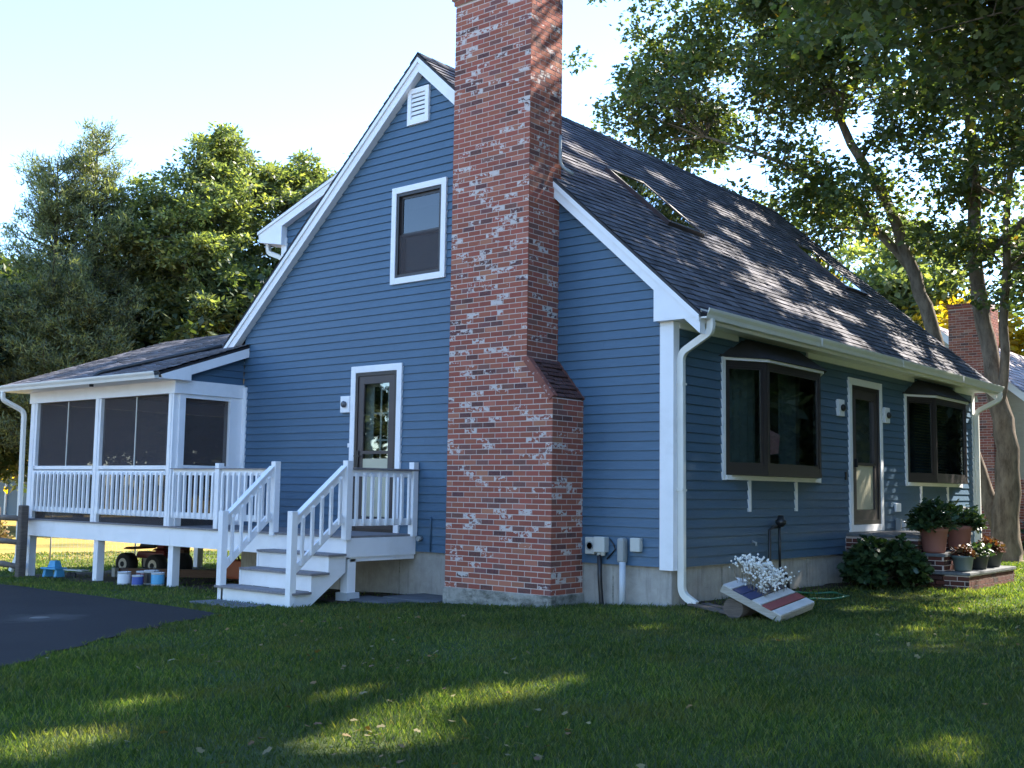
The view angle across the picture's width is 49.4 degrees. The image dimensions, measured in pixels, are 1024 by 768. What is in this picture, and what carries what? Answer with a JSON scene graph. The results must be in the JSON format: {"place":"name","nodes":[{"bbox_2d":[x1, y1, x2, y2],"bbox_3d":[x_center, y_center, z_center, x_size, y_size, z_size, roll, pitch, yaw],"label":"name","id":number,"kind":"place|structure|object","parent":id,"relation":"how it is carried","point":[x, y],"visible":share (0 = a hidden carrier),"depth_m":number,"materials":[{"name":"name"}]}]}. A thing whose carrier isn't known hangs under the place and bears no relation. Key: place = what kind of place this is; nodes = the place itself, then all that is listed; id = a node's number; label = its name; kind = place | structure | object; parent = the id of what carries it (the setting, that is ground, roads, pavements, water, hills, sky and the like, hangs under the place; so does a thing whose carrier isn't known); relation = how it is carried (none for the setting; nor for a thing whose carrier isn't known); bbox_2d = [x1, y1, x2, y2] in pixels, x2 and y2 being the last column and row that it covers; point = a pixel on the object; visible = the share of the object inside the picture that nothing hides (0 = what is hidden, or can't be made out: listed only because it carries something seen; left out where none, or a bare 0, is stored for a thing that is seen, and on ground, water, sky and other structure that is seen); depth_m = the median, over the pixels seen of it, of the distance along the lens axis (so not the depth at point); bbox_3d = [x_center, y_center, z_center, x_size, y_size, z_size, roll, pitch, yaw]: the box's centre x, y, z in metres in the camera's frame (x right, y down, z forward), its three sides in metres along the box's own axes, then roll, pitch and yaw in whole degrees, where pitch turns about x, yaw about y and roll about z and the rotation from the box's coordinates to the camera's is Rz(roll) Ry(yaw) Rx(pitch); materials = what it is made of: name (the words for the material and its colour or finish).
{"place":"outdoors","nodes":[
{"label":"outdoors","id":0,"kind":"place"},
{"bbox_2d":[0,584,215,666],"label":"driveway","id":1,"kind":"structure","parent":0,"point":[76,619],"depth_m":12.37,"materials":[{"name":"grey asphalt"}]},
{"bbox_2d":[30,616,49,618],"bbox_3d":[-5.265,2.606,12.423,0.220,0.006,0.220,-4,-7,39],"label":"drain cover","id":2,"kind":"object","parent":1,"relation":"on","point":[41,617],"visible":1,"depth_m":12.43,"materials":[{"name":"black metal"}]},
{"bbox_2d":[111,568,118,576],"bbox_3d":[-6.973,3.314,19.570,0.100,0.170,0.080,-4,-7,39],"label":"wood block","id":3,"kind":"object","parent":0,"point":[115,572],"depth_m":19.54,"materials":[{"name":"beige wood"}]},
{"bbox_2d":[226,559,240,578],"bbox_3d":[-4.588,3.169,19.020,0.550,0.318,0.450,-4,-7,39],"label":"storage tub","id":4,"kind":"object","parent":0,"point":[232,571],"visible":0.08,"depth_m":18.83,"materials":[{"name":"orange plastic"}]},
{"bbox_2d":[3,567,869,605],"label":"ground","id":5,"kind":"structure","parent":0,"point":[109,578],"depth_m":17.27,"materials":[{"name":"brown soil"}]},
{"bbox_2d":[40,560,67,576],"bbox_3d":[-8.071,3.261,19.627,0.400,0.300,0.260,-2,-6,30],"label":"toy table","id":6,"kind":"object","parent":5,"relation":"on","point":[56,566],"visible":0.85,"depth_m":19.58,"materials":[{"name":"blue plastic"}]},
{"bbox_2d":[63,569,88,577],"bbox_3d":[-7.625,3.315,19.452,0.480,0.149,0.190,-2,-6,30],"label":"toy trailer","id":7,"kind":"object","parent":5,"relation":"on","point":[72,575],"visible":0.86,"depth_m":19.39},
{"bbox_2d":[117,569,130,584],"bbox_3d":[-6.100,3.030,17.518,0.208,0.244,0.208,-4,-7,39],"label":"paint can","id":8,"kind":"object","parent":5,"relation":"on","point":[123,577],"visible":1,"depth_m":17.44,"materials":[{"name":"white metal"}]},
{"bbox_2d":[136,568,145,583],"bbox_3d":[-5.857,3.044,17.654,0.198,0.244,0.198,-4,-7,39],"label":"paint can","id":9,"kind":"object","parent":5,"relation":"on","point":[139,572],"visible":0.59,"depth_m":17.57,"materials":[{"name":"white metal"}]},
{"bbox_2d":[144,567,158,584],"bbox_3d":[-5.674,3.018,17.532,0.229,0.268,0.229,-4,-7,39],"label":"paint can","id":10,"kind":"object","parent":5,"relation":"on","point":[147,577],"visible":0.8,"depth_m":17.43,"materials":[{"name":"black metal"}]},
{"bbox_2d":[115,544,192,568],"bbox_3d":[-6.522,3.123,20.337,1.160,0.715,0.824,-2,-6,30],"label":"toy quad bike","id":11,"kind":"object","parent":5,"relation":"on","point":[157,557],"visible":0.61,"depth_m":20.19,"materials":[{"name":"black metal"}]},
{"bbox_2d":[151,569,164,585],"bbox_3d":[-5.494,3.002,17.279,0.208,0.244,0.208,-4,-7,39],"label":"paint can","id":12,"kind":"object","parent":5,"relation":"on","point":[157,578],"visible":0.99,"depth_m":17.20,"materials":[{"name":"blue metal"}]},
{"bbox_2d":[119,568,215,577],"bbox_3d":[-5.978,3.299,19.410,1.971,0.170,0.120,-1,-6,16],"label":"landscape timber","id":13,"kind":"object","parent":5,"relation":"on","point":[191,573],"visible":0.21,"depth_m":19.25,"materials":[{"name":"brown wood"}]},
{"bbox_2d":[0,515,1023,767],"bbox_3d":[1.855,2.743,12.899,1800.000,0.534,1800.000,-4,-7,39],"label":"lawn","id":14,"kind":"structure","parent":0,"point":[64,545],"depth_m":7.27,"materials":[{"name":"green plant"}]},
{"bbox_2d":[0,520,14,543],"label":"ornamental grass","id":15,"kind":"object","parent":14,"relation":"on","point":[2,534],"depth_m":31.55,"materials":[{"name":"beige plant"}]},
{"bbox_2d":[0,475,26,514],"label":"garden shed","id":16,"kind":"structure","parent":14,"relation":"on","point":[8,503],"depth_m":57.15,"materials":[{"name":"paint"}]},
{"bbox_2d":[0,480,7,514],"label":"door","id":17,"kind":"structure","parent":16,"relation":"in","point":[3,496],"depth_m":57.49,"materials":[{"name":"paint"}]},
{"bbox_2d":[0,505,28,576],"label":"split rail fence","id":18,"kind":"object","parent":14,"relation":"on","point":[20,543],"visible":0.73,"depth_m":19.60,"materials":[{"name":"grey wood"}]},
{"bbox_2d":[0,272,38,369],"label":"maple tree","id":19,"kind":"object","parent":14,"relation":"on","point":[9,328],"visible":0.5,"depth_m":38.53,"materials":[{"name":"green plant"}]},
{"bbox_2d":[0,249,82,493],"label":"maple tree","id":20,"kind":"object","parent":14,"relation":"on","point":[10,461],"visible":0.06,"depth_m":42.29,"materials":[{"name":"green plant"}]},
{"bbox_2d":[0,141,132,460],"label":"pine tree","id":21,"kind":"object","parent":14,"relation":"on","point":[49,208],"visible":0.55,"depth_m":39.12,"materials":[{"name":"green plant"}]},
{"bbox_2d":[0,114,162,443],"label":"pine tree","id":22,"kind":"object","parent":14,"relation":"on","point":[86,262],"visible":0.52,"depth_m":39.79,"materials":[{"name":"green plant"}]},
{"bbox_2d":[0,333,249,586],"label":"screened porch","id":23,"kind":"object","parent":14,"relation":"on","point":[113,440],"visible":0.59,"depth_m":18.31,"materials":[{"name":"white paint"}]},
{"bbox_2d":[132,573,142,585],"bbox_3d":[-5.807,3.026,17.276,0.178,0.196,0.177,-4,-7,39],"label":"paint can","id":24,"kind":"object","parent":14,"relation":"on","point":[137,579],"visible":1,"depth_m":17.20,"materials":[{"name":"blue metal"}]},
{"bbox_2d":[92,251,183,353],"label":"maple tree","id":25,"kind":"object","parent":14,"relation":"on","point":[149,339],"visible":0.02,"depth_m":41.06,"materials":[{"name":"green plant"}]},
{"bbox_2d":[49,537,240,562],"bbox_3d":[-6.085,3.192,23.618,8.818,1.362,0.036,-1,-6,17],"label":"wire fence","id":26,"kind":"object","parent":14,"relation":"on","point":[92,553],"visible":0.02,"depth_m":24.59,"materials":[{"name":"grey metal"}]},
{"bbox_2d":[63,133,272,346],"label":"maple tree","id":27,"kind":"object","parent":14,"relation":"on","point":[213,193],"visible":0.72,"depth_m":40.74,"materials":[{"name":"green plant"}]},
{"bbox_2d":[111,121,294,343],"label":"maple tree","id":28,"kind":"object","parent":14,"relation":"on","point":[224,137],"visible":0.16,"depth_m":42.56,"materials":[{"name":"green plant"}]},
{"bbox_2d":[145,259,266,340],"bbox_3d":[-10.033,0.562,41.255,8.220,10.008,8.628,-1,-6,16],"label":"maple tree","id":29,"kind":"object","parent":14,"relation":"on","point":[230,314],"visible":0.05,"depth_m":39.64,"materials":[{"name":"green plant"}]},
{"bbox_2d":[189,599,264,608],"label":"paving slab","id":30,"kind":"structure","parent":14,"relation":"on","point":[216,601],"depth_m":14.11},
{"bbox_2d":[168,460,418,607],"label":"deck","id":31,"kind":"structure","parent":14,"relation":"on","point":[332,554],"depth_m":15.01,"materials":[{"name":"white paint"}]},
{"bbox_2d":[235,147,351,285],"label":"maple tree","id":32,"kind":"object","parent":14,"relation":"on","point":[307,180],"visible":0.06,"depth_m":43.78,"materials":[{"name":"green plant"}]},
{"bbox_2d":[350,595,408,604],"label":"paving slab","id":33,"kind":"structure","parent":14,"relation":"on","point":[375,599],"depth_m":14.52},
{"bbox_2d":[383,593,442,602],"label":"paving slab","id":34,"kind":"structure","parent":14,"relation":"on","point":[424,598],"depth_m":14.77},
{"bbox_2d":[45,568,1020,767],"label":"fallen leaves","id":35,"kind":"object","parent":14,"relation":"on","point":[536,757],"visible":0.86,"depth_m":6.17,"materials":[{"name":"brown plant"}]},
{"bbox_2d":[222,0,1004,607],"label":"house","id":36,"kind":"structure","parent":14,"relation":"on","point":[530,328],"depth_m":14.99,"materials":[{"name":"paint"}]},
{"bbox_2d":[349,363,403,532],"bbox_3d":[-1.960,0.937,16.319,1.070,2.435,0.230,-4,-7,39],"label":"door","id":37,"kind":"structure","parent":36,"relation":"in","point":[383,406],"depth_m":16.39,"materials":[{"name":"white paint"}]},
{"bbox_2d":[390,177,447,284],"bbox_3d":[-1.316,-2.186,16.095,1.090,1.441,0.145,-4,-7,39],"label":"window","id":38,"kind":"structure","parent":36,"relation":"in","point":[419,210],"depth_m":16.08,"materials":[{"name":"white paint"}]},
{"bbox_2d":[718,339,826,511],"bbox_3d":[3.637,0.586,15.041,0.563,2.260,3.080,-4,-7,39],"label":"bay window","id":39,"kind":"structure","parent":36,"relation":"in","point":[739,364],"depth_m":14.69,"materials":[{"name":"brown metal"}]},
{"bbox_2d":[847,377,883,531],"bbox_3d":[5.503,1.125,17.530,0.220,2.360,1.320,-4,-7,39],"label":"door","id":40,"kind":"structure","parent":36,"relation":"in","point":[865,411],"depth_m":17.60,"materials":[{"name":"white paint"}]},
{"bbox_2d":[902,380,970,502],"bbox_3d":[7.676,1.098,19.823,0.460,2.260,3.080,-4,-7,39],"label":"bay window","id":41,"kind":"structure","parent":36,"relation":"in","point":[934,395],"depth_m":19.47,"materials":[{"name":"brown metal"}]},
{"bbox_2d":[687,603,751,614],"bbox_3d":[2.318,2.513,12.439,0.272,0.035,1.024,3,-6,-18],"label":"splash board","id":42,"kind":"object","parent":14,"relation":"on","point":[705,606],"visible":0.61,"depth_m":12.56,"materials":[{"name":"grey wood"}]},
{"bbox_2d":[723,598,766,618],"bbox_3d":[2.533,2.402,12.066,0.222,0.216,0.776,-3,-6,32],"label":"log","id":43,"kind":"object","parent":14,"relation":"on","point":[732,608],"visible":0.57,"depth_m":11.75,"materials":[{"name":"brown wood"}]},
{"bbox_2d":[720,576,814,622],"bbox_3d":[2.753,2.287,11.963,0.657,0.428,1.027,-3,-7,35],"label":"flag board","id":44,"kind":"object","parent":14,"relation":"on","point":[741,592],"visible":0.7,"depth_m":11.73,"materials":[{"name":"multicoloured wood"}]},
{"bbox_2d":[729,553,799,596],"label":"dried flowers","id":45,"kind":"object","parent":44,"relation":"on","point":[758,570],"visible":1,"depth_m":11.99,"materials":[{"name":"white plant"}]},
{"bbox_2d":[562,0,1023,561],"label":"oak tree","id":46,"kind":"object","parent":14,"relation":"on","point":[812,84],"visible":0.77,"depth_m":24.10,"materials":[{"name":"green plant"}]},
{"bbox_2d":[785,591,848,599],"bbox_3d":[3.837,2.688,14.129,0.740,0.045,1.127,-4,-7,39],"label":"garden hose","id":47,"kind":"object","parent":14,"relation":"on","point":[835,598],"visible":0.66,"depth_m":14.05,"materials":[{"name":"green rubber"}]},
{"bbox_2d":[837,532,934,586],"bbox_3d":[5.290,2.486,15.760,1.328,0.783,1.114,1,-5,1],"label":"shrub","id":48,"kind":"object","parent":14,"relation":"on","point":[876,562],"visible":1,"depth_m":15.52,"materials":[{"name":"green plant"}]},
{"bbox_2d":[752,0,1023,150],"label":"yard maple","id":49,"kind":"object","parent":14,"relation":"on","point":[993,52],"visible":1,"depth_m":16.56,"materials":[{"name":"green plant"}]},
{"bbox_2d":[829,208,1001,324],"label":"maple tree","id":50,"kind":"object","parent":14,"relation":"on","point":[879,275],"visible":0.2,"depth_m":42.90,"materials":[{"name":"green plant"}]},
{"bbox_2d":[845,530,1015,589],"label":"brick steps","id":51,"kind":"structure","parent":14,"relation":"on","point":[945,574],"depth_m":16.05,"materials":[{"name":"red brick"}]},
{"bbox_2d":[901,496,962,552],"bbox_3d":[6.072,2.026,16.137,0.826,0.827,0.754,1,-5,-3],"label":"potted plant","id":52,"kind":"object","parent":51,"relation":"on","point":[936,528],"visible":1,"depth_m":15.99,"materials":[{"name":"green plant"}]},
{"bbox_2d":[940,498,987,549],"bbox_3d":[6.853,2.148,17.100,0.868,0.790,0.814,-4,-7,39],"label":"potted plant","id":53,"kind":"object","parent":51,"relation":"on","point":[971,521],"visible":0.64,"depth_m":16.95,"materials":[{"name":"green plant"}]},
{"bbox_2d":[949,544,978,571],"bbox_3d":[6.466,2.477,15.969,0.409,0.399,0.351,-1,-6,16],"label":"potted plant","id":54,"kind":"object","parent":51,"relation":"on","point":[962,557],"visible":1,"depth_m":15.86,"materials":[{"name":"grey plant"}]},
{"bbox_2d":[966,542,995,568],"bbox_3d":[6.874,2.525,16.428,0.461,0.403,0.480,-4,-7,39],"label":"potted plant","id":55,"kind":"object","parent":51,"relation":"on","point":[981,560],"visible":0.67,"depth_m":16.34,"materials":[{"name":"green plant"}]},
{"bbox_2d":[970,534,1007,566],"bbox_3d":[7.231,2.543,17.039,0.583,0.491,0.663,1,-5,2],"label":"potted plant","id":56,"kind":"object","parent":51,"relation":"on","point":[994,560],"visible":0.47,"depth_m":16.86,"materials":[{"name":"red plant"}]},
{"bbox_2d":[901,281,1023,383],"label":"maple tree","id":57,"kind":"object","parent":14,"relation":"on","point":[942,317],"visible":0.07,"depth_m":39.87,"materials":[{"name":"yellow plant"}]},
{"bbox_2d":[940,303,1023,543],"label":"neighbour house","id":58,"kind":"structure","parent":14,"relation":"on","point":[960,338],"depth_m":28.77,"materials":[{"name":"red"}]},
{"bbox_2d":[984,214,1023,337],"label":"maple tree","id":59,"kind":"object","parent":14,"relation":"on","point":[1013,293],"visible":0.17,"depth_m":44.36,"materials":[{"name":"green plant"}]},
{"bbox_2d":[1009,321,1023,379],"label":"maple tree","id":60,"kind":"object","parent":14,"relation":"on","point":[1014,349],"visible":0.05,"depth_m":39.38,"materials":[{"name":"green plant"}]},
{"bbox_2d":[1020,522,1023,549],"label":"shrub","id":61,"kind":"object","parent":14,"relation":"on","point":[1022,532],"visible":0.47,"depth_m":26.98,"materials":[{"name":"green plant"}]},
{"bbox_2d":[0,0,1023,350],"label":"sky","id":62,"kind":"structure","parent":0,"point":[293,75],"materials":[{"name":"white"}]}
]}

